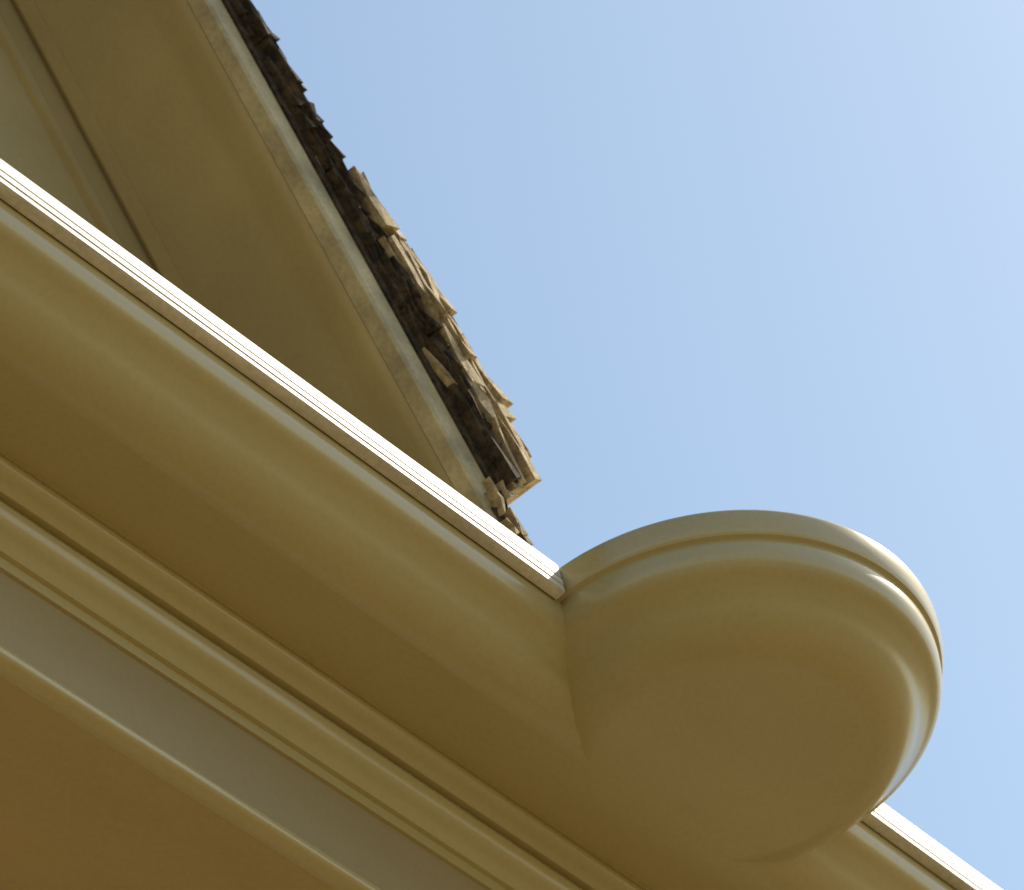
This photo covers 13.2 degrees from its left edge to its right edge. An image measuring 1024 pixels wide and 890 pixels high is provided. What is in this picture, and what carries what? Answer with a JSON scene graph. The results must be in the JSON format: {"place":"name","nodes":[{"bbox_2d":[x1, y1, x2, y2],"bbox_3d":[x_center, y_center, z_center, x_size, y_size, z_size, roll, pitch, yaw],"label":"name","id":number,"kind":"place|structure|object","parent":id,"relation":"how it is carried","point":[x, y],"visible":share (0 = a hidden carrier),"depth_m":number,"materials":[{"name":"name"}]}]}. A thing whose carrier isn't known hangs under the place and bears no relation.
{"place":"outdoors","nodes":[
{"label":"outdoors","id":0,"kind":"place"},
{"bbox_2d":[0,198,956,889],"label":"bowed cornice","id":1,"kind":"structure","parent":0,"point":[732,700],"depth_m":5.26,"materials":[{"name":"paint"}]},
{"bbox_2d":[0,44,98,229],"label":"gable wall","id":2,"kind":"structure","parent":1,"relation":"on","point":[28,150],"depth_m":5.64,"materials":[{"name":"paint"}]},
{"bbox_2d":[0,0,194,299],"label":"rake frieze","id":3,"kind":"object","parent":2,"relation":"attached to","point":[110,196],"depth_m":5.72,"materials":[{"name":"beige paint"}]},
{"bbox_2d":[35,0,455,490],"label":"rake soffit","id":4,"kind":"structure","parent":1,"relation":"on","point":[228,218],"depth_m":5.64,"materials":[{"name":"beige paint"}]},
{"bbox_2d":[187,0,498,521],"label":"rake board","id":5,"kind":"object","parent":4,"relation":"attached to","point":[367,296],"depth_m":5.55,"materials":[{"name":"beige paint"}]},
{"bbox_2d":[221,0,495,484],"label":"roof deck","id":6,"kind":"structure","parent":5,"relation":"on","point":[380,281],"depth_m":5.59,"materials":[{"name":"brown wood"}]},
{"bbox_2d":[229,0,541,545],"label":"shingle roof","id":7,"kind":"structure","parent":6,"relation":"on","point":[481,402],"depth_m":5.58,"materials":[{"name":"brown wood"}]},
{"bbox_2d":[0,158,564,599],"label":"lip strip","id":8,"kind":"object","parent":1,"relation":"attached to","point":[99,250],"visible":1,"depth_m":5.01,"materials":[{"name":"paint"}]},
{"bbox_2d":[0,449,649,889],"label":"bed moulding","id":9,"kind":"object","parent":1,"relation":"attached to","point":[62,551],"visible":1,"depth_m":5.13,"materials":[{"name":"paint"}]},
{"bbox_2d":[861,803,1001,889],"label":"lip strip","id":10,"kind":"object","parent":1,"relation":"attached to","point":[917,844],"depth_m":5.72,"materials":[{"name":"paint"}]},
{"bbox_2d":[251,0,1023,889],"label":"sky","id":11,"kind":"structure","parent":0,"point":[705,255],"materials":[{"name":"blue"}]},
{"bbox_3d":[-2.542,4.457,4.784,5.780,5.297,5.800,-37,-51,22],"label":"wall","id":12,"kind":"object","parent":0,"visible":0},
{"bbox_2d":[0,676,335,889],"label":"eave ceiling","id":13,"kind":"structure","parent":12,"relation":"attached to","point":[81,808],"depth_m":4.94,"materials":[{"name":"paint"}]},
{"bbox_2d":[0,571,485,889],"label":"frieze","id":14,"kind":"object","parent":12,"relation":"attached to","point":[61,647],"depth_m":5.01,"materials":[{"name":"paint"}]},
{"bbox_2d":[0,645,381,889],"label":"frieze bead","id":15,"kind":"object","parent":14,"relation":"attached to","point":[110,730],"depth_m":4.90,"materials":[{"name":"beige paint"}]}
]}

